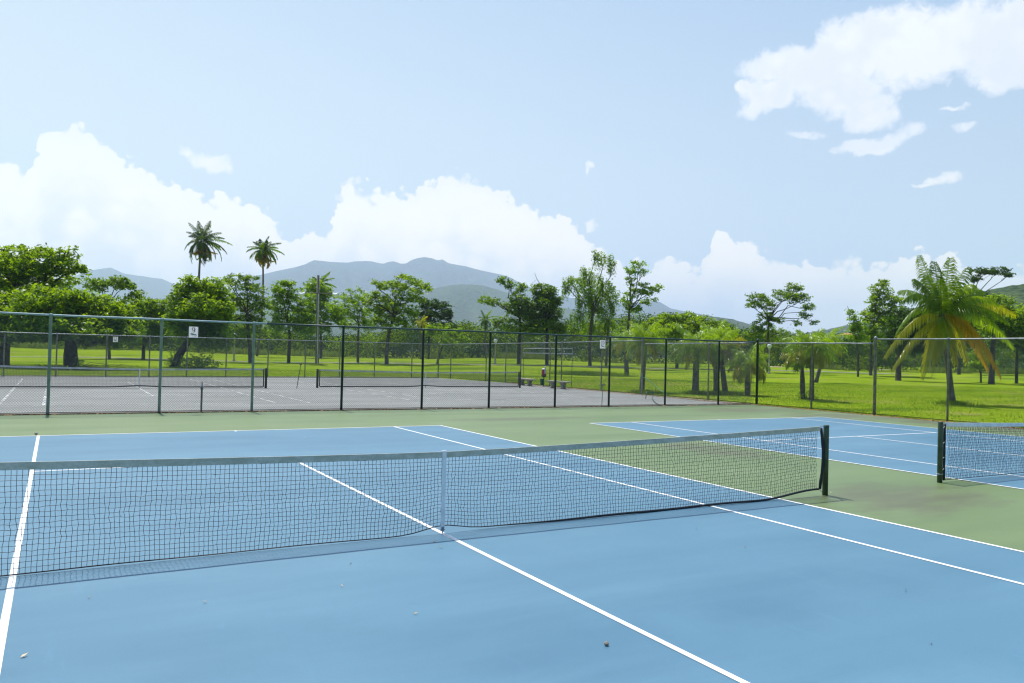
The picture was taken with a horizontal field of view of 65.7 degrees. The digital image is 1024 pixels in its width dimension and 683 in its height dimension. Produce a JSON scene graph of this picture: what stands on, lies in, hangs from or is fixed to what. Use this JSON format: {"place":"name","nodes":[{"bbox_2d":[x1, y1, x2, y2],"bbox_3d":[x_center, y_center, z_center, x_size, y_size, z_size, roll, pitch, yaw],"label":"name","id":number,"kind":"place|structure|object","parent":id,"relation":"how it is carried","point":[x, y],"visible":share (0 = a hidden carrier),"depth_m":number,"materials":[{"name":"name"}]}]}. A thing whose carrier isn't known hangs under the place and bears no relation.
{"place":"outdoors","nodes":[
{"label":"outdoors","id":0,"kind":"place"},
{"bbox_2d":[66,268,183,317],"bbox_3d":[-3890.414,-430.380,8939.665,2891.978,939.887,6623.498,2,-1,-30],"label":"mountain","id":1,"kind":"structure","parent":0,"point":[156,288],"depth_m":9115.47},
{"bbox_2d":[0,376,724,413],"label":"asphalt pavement","id":2,"kind":"structure","parent":0,"point":[390,402],"depth_m":34.74,"materials":[{"name":"grey asphalt"}]},
{"bbox_2d":[0,365,267,387],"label":"tennis net","id":3,"kind":"object","parent":2,"relation":"on","point":[14,369],"visible":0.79,"depth_m":36.63,"materials":[{"name":"black fabric"}]},
{"bbox_2d":[0,378,309,405],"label":"court lines","id":4,"kind":"object","parent":2,"relation":"on","point":[9,393],"visible":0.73,"depth_m":31.54,"materials":[{"name":"paint"}]},
{"bbox_2d":[200,382,202,409],"bbox_3d":[-9.601,1.709,24.527,0.090,0.930,0.086,2,-1,-30],"label":"short post","id":5,"kind":"object","parent":2,"relation":"on","point":[201,387],"visible":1,"depth_m":24.50,"materials":[{"name":"metal"}]},
{"bbox_2d":[0,404,750,414],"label":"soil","id":6,"kind":"structure","parent":2,"relation":"on","point":[343,409],"depth_m":26.31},
{"bbox_2d":[0,312,758,413],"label":"chain link fence","id":7,"kind":"object","parent":2,"relation":"on","point":[160,379],"visible":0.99,"depth_m":26.78,"materials":[{"name":"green metal"}]},
{"bbox_2d":[189,327,197,337],"bbox_3d":[-9.740,-0.286,24.253,0.265,0.335,0.006,2,-1,-30],"label":"court number sign","id":8,"kind":"object","parent":7,"relation":"attached to","point":[193,329],"visible":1,"depth_m":24.26,"materials":[{"name":"white metal"}]},
{"bbox_2d":[600,340,604,348],"bbox_3d":[3.658,0.114,31.968,0.265,0.335,0.006,2,-1,-30],"label":"court number sign","id":9,"kind":"object","parent":7,"relation":"attached to","point":[601,342],"visible":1,"depth_m":31.97,"materials":[{"name":"white"}]},
{"bbox_2d":[316,369,520,387],"bbox_3d":[-4.849,2.104,44.548,12.420,0.982,0.120,2,-1,-30],"label":"tennis net","id":10,"kind":"object","parent":2,"relation":"on","point":[331,373],"visible":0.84,"depth_m":44.09,"materials":[{"name":"black fabric"}]},
{"bbox_2d":[291,380,612,399],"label":"court lines","id":11,"kind":"object","parent":2,"relation":"on","point":[432,393],"visible":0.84,"depth_m":39.51,"materials":[{"name":"paint"}]},
{"bbox_2d":[8,382,1022,428],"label":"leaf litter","id":12,"kind":"object","parent":2,"relation":"on","point":[609,406],"visible":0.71,"depth_m":30.91,"materials":[{"name":"brown plant"}]},
{"bbox_2d":[516,378,535,385],"bbox_3d":[0.894,2.611,51.101,0.400,0.464,2.381,2,-1,-24],"label":"park bench","id":13,"kind":"object","parent":2,"relation":"on","point":[527,379],"visible":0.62,"depth_m":50.55,"materials":[{"name":"concrete"}]},
{"bbox_2d":[545,380,570,388],"bbox_3d":[2.782,2.608,47.749,0.400,0.464,1.921,2,-1,-38],"label":"park bench","id":14,"kind":"object","parent":2,"relation":"on","point":[561,383],"visible":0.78,"depth_m":47.35,"materials":[{"name":"concrete"}]},
{"bbox_2d":[199,284,645,356],"bbox_3d":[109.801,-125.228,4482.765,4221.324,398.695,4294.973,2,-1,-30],"label":"hill","id":15,"kind":"structure","parent":0,"point":[462,298],"depth_m":3981.98,"materials":[{"name":"green plant"}]},
{"bbox_2d":[232,257,766,329],"bbox_3d":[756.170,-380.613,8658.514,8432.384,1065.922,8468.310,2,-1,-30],"label":"mountain","id":16,"kind":"structure","parent":0,"point":[432,271],"depth_m":8097.14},
{"bbox_2d":[11,356,1006,379],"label":"cart path","id":17,"kind":"structure","parent":0,"point":[496,364],"depth_m":112.74,"materials":[{"name":"grey concrete"}]},
{"bbox_2d":[0,405,1023,550],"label":"court pavement","id":18,"kind":"structure","parent":0,"point":[984,513],"depth_m":18.21,"materials":[{"name":"green concrete"}]},
{"bbox_2d":[0,426,1023,682],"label":"blue court","id":19,"kind":"object","parent":18,"relation":"on","point":[750,598],"visible":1,"depth_m":7.11,"materials":[{"name":"concrete"}]},
{"bbox_2d":[0,425,828,576],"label":"tennis net","id":20,"kind":"object","parent":19,"relation":"on","point":[444,455],"visible":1,"depth_m":8.67,"materials":[{"name":"black fabric"}]},
{"bbox_2d":[0,425,1023,682],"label":"court lines","id":21,"kind":"object","parent":19,"relation":"on","point":[4,621],"visible":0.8,"depth_m":7.97,"materials":[{"name":"white paint"}]},
{"bbox_2d":[591,417,1023,488],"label":"blue court","id":22,"kind":"object","parent":18,"relation":"on","point":[889,448],"visible":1,"depth_m":20.28,"materials":[{"name":"concrete"}]},
{"bbox_2d":[592,417,1023,488],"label":"court lines","id":23,"kind":"object","parent":22,"relation":"on","point":[843,451],"visible":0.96,"depth_m":20.05,"materials":[{"name":"white paint"}]},
{"bbox_2d":[936,422,1023,482],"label":"tennis net","id":24,"kind":"object","parent":22,"relation":"on","point":[941,454],"visible":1,"depth_m":14.21,"materials":[{"name":"black fabric"}]},
{"bbox_2d":[0,345,1023,427],"bbox_3d":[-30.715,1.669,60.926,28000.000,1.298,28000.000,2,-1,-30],"label":"lawn","id":25,"kind":"structure","parent":0,"point":[961,380],"depth_m":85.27,"materials":[{"name":"green plant"}]},
{"bbox_2d":[0,243,92,364],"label":"broadleaf tree","id":26,"kind":"object","parent":25,"relation":"on","point":[22,269],"visible":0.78,"depth_m":67.79,"materials":[{"name":"green plant"}]},
{"bbox_2d":[0,282,148,366],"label":"broadleaf tree","id":27,"kind":"object","parent":25,"relation":"on","point":[56,300],"visible":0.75,"depth_m":62.19,"materials":[{"name":"green plant"}]},
{"bbox_2d":[30,357,145,370],"bbox_3d":[-31.820,1.826,59.631,8.633,1.278,2.174,1,-1,1],"label":"shrub","id":28,"kind":"object","parent":25,"relation":"on","point":[103,365],"visible":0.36,"depth_m":59.66,"materials":[{"name":"green plant"}]},
{"bbox_2d":[81,275,136,358],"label":"broadleaf tree","id":29,"kind":"object","parent":25,"relation":"on","point":[95,284],"visible":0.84,"depth_m":98.03,"materials":[{"name":"green plant"}]},
{"bbox_2d":[114,288,182,358],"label":"broadleaf tree","id":30,"kind":"object","parent":25,"relation":"on","point":[147,308],"visible":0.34,"depth_m":97.71,"materials":[{"name":"green plant"}]},
{"bbox_2d":[164,347,181,366],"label":"shrub","id":31,"kind":"object","parent":25,"relation":"on","point":[168,361],"visible":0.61,"depth_m":74.63,"materials":[{"name":"green plant"}]},
{"bbox_2d":[158,273,238,366],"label":"broadleaf tree","id":32,"kind":"object","parent":25,"relation":"on","point":[206,295],"visible":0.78,"depth_m":74.01,"materials":[{"name":"green plant"}]},
{"bbox_2d":[175,351,222,368],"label":"shrub","id":33,"kind":"object","parent":25,"relation":"on","point":[198,361],"visible":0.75,"depth_m":71.53,"materials":[{"name":"green plant"}]},
{"bbox_2d":[184,221,232,352],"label":"coconut palm","id":34,"kind":"object","parent":25,"relation":"on","point":[203,252],"visible":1,"depth_m":149.64,"materials":[{"name":"green plant"}]},
{"bbox_2d":[0,332,439,377],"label":"chain link fence","id":35,"kind":"object","parent":25,"relation":"on","point":[226,365],"visible":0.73,"depth_m":52.26,"materials":[{"name":"grey metal"}]},
{"bbox_2d":[232,333,236,360],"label":"street lamp","id":36,"kind":"object","parent":25,"relation":"on","point":[234,350],"visible":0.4,"depth_m":107.05,"materials":[{"name":"grey metal"}]},
{"bbox_2d":[215,273,274,362],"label":"broadleaf tree","id":37,"kind":"object","parent":25,"relation":"on","point":[258,302],"visible":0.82,"depth_m":101.68,"materials":[{"name":"green plant"}]},
{"bbox_2d":[83,376,438,377],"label":"kerb","id":38,"kind":"structure","parent":25,"relation":"on","point":[259,376],"depth_m":54.06,"materials":[{"name":"concrete"}]},
{"bbox_2d":[246,236,284,355],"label":"coconut palm","id":39,"kind":"object","parent":25,"relation":"on","point":[264,251],"visible":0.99,"depth_m":138.28,"materials":[{"name":"green plant"}]},
{"bbox_2d":[264,279,321,362],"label":"broadleaf tree","id":40,"kind":"object","parent":25,"relation":"on","point":[287,294],"visible":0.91,"depth_m":107.58,"materials":[{"name":"green plant"}]},
{"bbox_2d":[298,275,338,363],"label":"floodlight pole","id":41,"kind":"object","parent":25,"relation":"on","point":[318,293],"visible":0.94,"depth_m":100.45,"materials":[{"name":"grey metal"}]},
{"bbox_2d":[310,271,336,295],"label":"coconut palm","id":42,"kind":"object","parent":25,"relation":"on","point":[323,278],"visible":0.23,"depth_m":145.83,"materials":[{"name":"green plant"}]},
{"bbox_2d":[303,278,354,357],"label":"broadleaf tree","id":43,"kind":"object","parent":25,"relation":"on","point":[309,287],"visible":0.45,"depth_m":136.52,"materials":[{"name":"green plant"}]},
{"bbox_2d":[324,285,376,362],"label":"broadleaf tree","id":44,"kind":"object","parent":25,"relation":"on","point":[333,308],"visible":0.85,"depth_m":109.15,"materials":[{"name":"green plant"}]},
{"bbox_2d":[359,272,432,363],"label":"broadleaf tree","id":45,"kind":"object","parent":25,"relation":"on","point":[395,310],"visible":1,"depth_m":104.42,"materials":[{"name":"green plant"}]},
{"bbox_2d":[413,315,427,358],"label":"coconut palm","id":46,"kind":"object","parent":25,"relation":"on","point":[422,322],"visible":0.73,"depth_m":139.86,"materials":[{"name":"green plant"}]},
{"bbox_2d":[407,297,459,358],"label":"broadleaf tree","id":47,"kind":"object","parent":25,"relation":"on","point":[444,313],"visible":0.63,"depth_m":149.37,"materials":[{"name":"green plant"}]},
{"bbox_2d":[421,322,470,363],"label":"broadleaf tree","id":48,"kind":"object","parent":25,"relation":"on","point":[446,333],"visible":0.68,"depth_m":107.12,"materials":[{"name":"green plant"}]},
{"bbox_2d":[475,310,498,357],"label":"coconut palm","id":49,"kind":"object","parent":25,"relation":"on","point":[485,321],"visible":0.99,"depth_m":149.86,"materials":[{"name":"green plant"}]},
{"bbox_2d":[491,316,510,333],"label":"broadleaf tree","id":50,"kind":"object","parent":25,"relation":"on","point":[498,322],"visible":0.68,"depth_m":198.89,"materials":[{"name":"green plant"}]},
{"bbox_2d":[476,275,537,363],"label":"broadleaf tree","id":51,"kind":"object","parent":25,"relation":"on","point":[522,312],"visible":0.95,"depth_m":118.74,"materials":[{"name":"green plant"}]},
{"bbox_2d":[0,341,1023,374],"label":"wood","id":52,"kind":"object","parent":25,"relation":"on","point":[330,352],"visible":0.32,"depth_m":150.06,"materials":[{"name":"green plant"}]},
{"bbox_2d":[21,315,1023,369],"bbox_3d":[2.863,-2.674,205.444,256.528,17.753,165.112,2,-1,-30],"label":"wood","id":53,"kind":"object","parent":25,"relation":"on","point":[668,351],"visible":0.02,"depth_m":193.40,"materials":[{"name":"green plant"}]},
{"bbox_2d":[28,311,1023,372],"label":"wood","id":54,"kind":"object","parent":25,"relation":"on","point":[417,346],"visible":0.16,"depth_m":162.93,"materials":[{"name":"green plant"}]},
{"bbox_2d":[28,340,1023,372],"bbox_3d":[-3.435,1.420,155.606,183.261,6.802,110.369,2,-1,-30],"label":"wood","id":55,"kind":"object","parent":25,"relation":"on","point":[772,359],"visible":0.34,"depth_m":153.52,"materials":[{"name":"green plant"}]},
{"bbox_2d":[520,275,570,364],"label":"broadleaf tree","id":56,"kind":"object","parent":25,"relation":"on","point":[547,318],"visible":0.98,"depth_m":118.44,"materials":[{"name":"green plant"}]},
{"bbox_2d":[523,348,572,385],"bbox_3d":[2.308,1.660,52.286,0.068,2.464,4.601,2,-1,-42],"label":"rail frame","id":57,"kind":"object","parent":25,"relation":"on","point":[548,353],"visible":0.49,"depth_m":52.22,"materials":[{"name":"grey metal"}]},
{"bbox_2d":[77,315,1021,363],"bbox_3d":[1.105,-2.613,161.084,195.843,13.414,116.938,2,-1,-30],"label":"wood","id":58,"kind":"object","parent":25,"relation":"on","point":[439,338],"visible":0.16,"depth_m":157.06,"materials":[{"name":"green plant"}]},
{"bbox_2d":[560,250,620,365],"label":"broadleaf tree","id":59,"kind":"object","parent":25,"relation":"on","point":[592,297],"visible":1,"depth_m":118.10,"materials":[{"name":"green plant"}]},
{"bbox_2d":[438,339,752,402],"bbox_3d":[2.883,1.366,49.597,0.741,3.100,31.043,2,-1,-33],"label":"chain link fence","id":60,"kind":"object","parent":25,"relation":"on","point":[561,378],"visible":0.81,"depth_m":44.94,"materials":[{"name":"grey metal"}]},
{"bbox_2d":[598,310,624,365],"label":"coconut palm","id":61,"kind":"object","parent":25,"relation":"on","point":[606,326],"visible":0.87,"depth_m":119.82,"materials":[{"name":"green plant"}]},
{"bbox_2d":[605,328,646,374],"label":"queen palm","id":62,"kind":"object","parent":25,"relation":"on","point":[614,333],"visible":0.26,"depth_m":83.77,"materials":[{"name":"green plant"}]},
{"bbox_2d":[505,382,755,404],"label":"kerb","id":63,"kind":"structure","parent":25,"relation":"on","point":[640,394],"depth_m":42.20,"materials":[{"name":"concrete"}]},
{"bbox_2d":[618,260,664,333],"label":"broadleaf tree","id":64,"kind":"object","parent":25,"relation":"on","point":[631,304],"visible":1,"depth_m":111.48,"materials":[{"name":"green plant"}]},
{"bbox_2d":[619,319,671,389],"bbox_3d":[7.864,0.912,47.246,3.273,4.496,3.738,1,-1,16],"label":"queen palm","id":65,"kind":"object","parent":25,"relation":"on","point":[640,330],"visible":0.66,"depth_m":46.83,"materials":[{"name":"green plant"}]},
{"bbox_2d":[638,311,731,366],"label":"broadleaf tree","id":66,"kind":"object","parent":25,"relation":"on","point":[691,322],"visible":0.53,"depth_m":117.26,"materials":[{"name":"green plant"}]},
{"bbox_2d":[668,324,726,390],"bbox_3d":[10.735,1.102,46.527,3.514,4.235,3.068,2,-1,-5],"label":"queen palm","id":67,"kind":"object","parent":25,"relation":"on","point":[706,336],"visible":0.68,"depth_m":46.30,"materials":[{"name":"green plant"}]},
{"bbox_2d":[692,319,739,391],"bbox_3d":[13.045,0.954,50.614,2.905,4.781,3.060,1,-1,35],"label":"queen palm","id":68,"kind":"object","parent":25,"relation":"on","point":[720,334],"visible":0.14,"depth_m":50.39,"materials":[{"name":"green plant"}]},
{"bbox_2d":[702,328,747,391],"bbox_3d":[12.344,1.236,47.843,3.250,4.114,3.044,2,-1,-30],"label":"queen palm","id":69,"kind":"object","parent":25,"relation":"on","point":[729,334],"visible":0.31,"depth_m":47.54,"materials":[{"name":"green plant"}]},
{"bbox_2d":[723,344,770,395],"bbox_3d":[13.645,1.642,46.109,2.753,3.286,3.058,2,-1,-30],"label":"broadleaf tree","id":70,"kind":"object","parent":25,"relation":"on","point":[752,365],"visible":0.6,"depth_m":45.75,"materials":[{"name":"green plant"}]},
{"bbox_2d":[767,344,771,373],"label":"street lamp","id":71,"kind":"object","parent":25,"relation":"on","point":[769,356],"visible":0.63,"depth_m":104.02,"materials":[{"name":"grey metal"}]},
{"bbox_2d":[740,282,819,369],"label":"broadleaf tree","id":72,"kind":"object","parent":25,"relation":"on","point":[760,330],"visible":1,"depth_m":111.71,"materials":[{"name":"green plant"}]},
{"bbox_2d":[779,342,822,398],"bbox_3d":[15.870,1.644,43.595,2.303,3.322,2.437,1,-1,40],"label":"queen palm","id":73,"kind":"object","parent":25,"relation":"on","point":[797,367],"visible":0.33,"depth_m":43.53,"materials":[{"name":"green plant"}]},
{"bbox_2d":[796,391,820,398],"bbox_3d":[16.423,2.933,43.748,1.754,0.623,0.784,2,-1,-18],"label":"shrub","id":74,"kind":"object","parent":25,"relation":"on","point":[806,396],"visible":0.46,"depth_m":43.57,"materials":[{"name":"green plant"}]},
{"bbox_2d":[780,328,846,400],"bbox_3d":[15.863,1.246,41.870,3.134,4.063,3.255,2,-1,-30],"label":"queen palm","id":75,"kind":"object","parent":25,"relation":"on","point":[802,337],"visible":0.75,"depth_m":41.70,"materials":[{"name":"green plant"}]},
{"bbox_2d":[811,326,853,382],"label":"queen palm","id":76,"kind":"object","parent":25,"relation":"on","point":[830,334],"visible":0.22,"depth_m":77.77,"materials":[{"name":"green plant"}]},
{"bbox_2d":[844,306,872,376],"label":"broadleaf tree","id":77,"kind":"object","parent":25,"relation":"on","point":[855,326],"visible":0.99,"depth_m":104.65,"materials":[{"name":"green plant"}]},
{"bbox_2d":[856,279,907,375],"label":"broadleaf tree","id":78,"kind":"object","parent":25,"relation":"on","point":[877,314],"visible":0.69,"depth_m":110.05,"materials":[{"name":"green plant"}]},
{"bbox_2d":[761,405,1017,428],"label":"soil","id":79,"kind":"structure","parent":25,"relation":"on","point":[864,414],"depth_m":31.10,"materials":[{"name":"brown soil"}]},
{"bbox_2d":[757,336,1023,422],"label":"chain link fence","id":80,"kind":"object","parent":25,"relation":"on","point":[972,352],"visible":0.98,"depth_m":30.00,"materials":[{"name":"grey metal"}]},
{"bbox_2d":[880,305,974,380],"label":"broadleaf tree","id":81,"kind":"object","parent":25,"relation":"on","point":[902,313],"visible":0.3,"depth_m":92.41,"materials":[{"name":"green plant"}]},
{"bbox_2d":[884,255,1017,400],"bbox_3d":[23.341,-0.529,42.019,7.838,8.025,3.428,2,-1,-6],"label":"coconut palm","id":82,"kind":"object","parent":25,"relation":"on","point":[941,297],"visible":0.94,"depth_m":41.87,"materials":[{"name":"green plant"}]},
{"bbox_2d":[964,349,999,381],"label":"broadleaf tree","id":83,"kind":"object","parent":25,"relation":"on","point":[978,366],"visible":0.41,"depth_m":95.74,"materials":[{"name":"green plant"}]},
{"bbox_2d":[956,266,1016,374],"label":"broadleaf tree","id":84,"kind":"object","parent":25,"relation":"on","point":[992,271],"visible":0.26,"depth_m":139.89,"materials":[{"name":"green plant"}]},
{"bbox_2d":[972,293,1023,383],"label":"broadleaf tree","id":85,"kind":"object","parent":25,"relation":"on","point":[1015,329],"visible":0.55,"depth_m":91.45,"materials":[{"name":"green plant"}]},
{"bbox_2d":[997,327,1023,382],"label":"broadleaf tree","id":86,"kind":"object","parent":25,"relation":"on","point":[1016,363],"visible":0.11,"depth_m":94.90,"materials":[{"name":"plant"}]},
{"bbox_2d":[0,0,1023,333],"label":"sky","id":87,"kind":"structure","parent":0,"point":[734,149],"materials":[{"name":"blue"}]},
{"bbox_2d":[541,366,546,385],"bbox_3d":[2.027,2.217,50.409,0.329,1.280,0.337,1,-1,20],"label":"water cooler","id":88,"kind":"object","parent":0,"point":[544,373],"visible":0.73,"depth_m":50.27,"materials":[{"name":"red plastic"}]},
{"bbox_2d":[539,370,637,376],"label":"tall grass","id":89,"kind":"structure","parent":0,"point":[599,372],"depth_m":80.12,"materials":[{"name":"green plant"}]},
{"bbox_2d":[626,389,667,393],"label":"tall grass","id":90,"kind":"structure","parent":0,"point":[633,390],"depth_m":45.28,"materials":[{"name":"green plant"}]},
{"bbox_2d":[679,389,710,394],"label":"tall grass","id":91,"kind":"structure","parent":0,"point":[695,391],"depth_m":45.76,"materials":[{"name":"green plant"}]},
{"bbox_2d":[704,390,744,395],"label":"tall grass","id":92,"kind":"structure","parent":0,"point":[713,392],"depth_m":46.06,"materials":[{"name":"green plant"}]},
{"bbox_2d":[634,314,877,357],"bbox_3d":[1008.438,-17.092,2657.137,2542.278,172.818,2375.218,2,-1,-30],"label":"hill","id":93,"kind":"structure","parent":0,"point":[743,324],"depth_m":2549.68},
{"bbox_2d":[725,284,1023,368],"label":"hill","id":94,"kind":"structure","parent":0,"point":[1016,292],"depth_m":547.30,"materials":[{"name":"green plant"}]},
{"bbox_2d":[929,400,977,405],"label":"tall grass","id":95,"kind":"structure","parent":0,"point":[965,402],"depth_m":41.21,"materials":[{"name":"green plant"}]}
]}

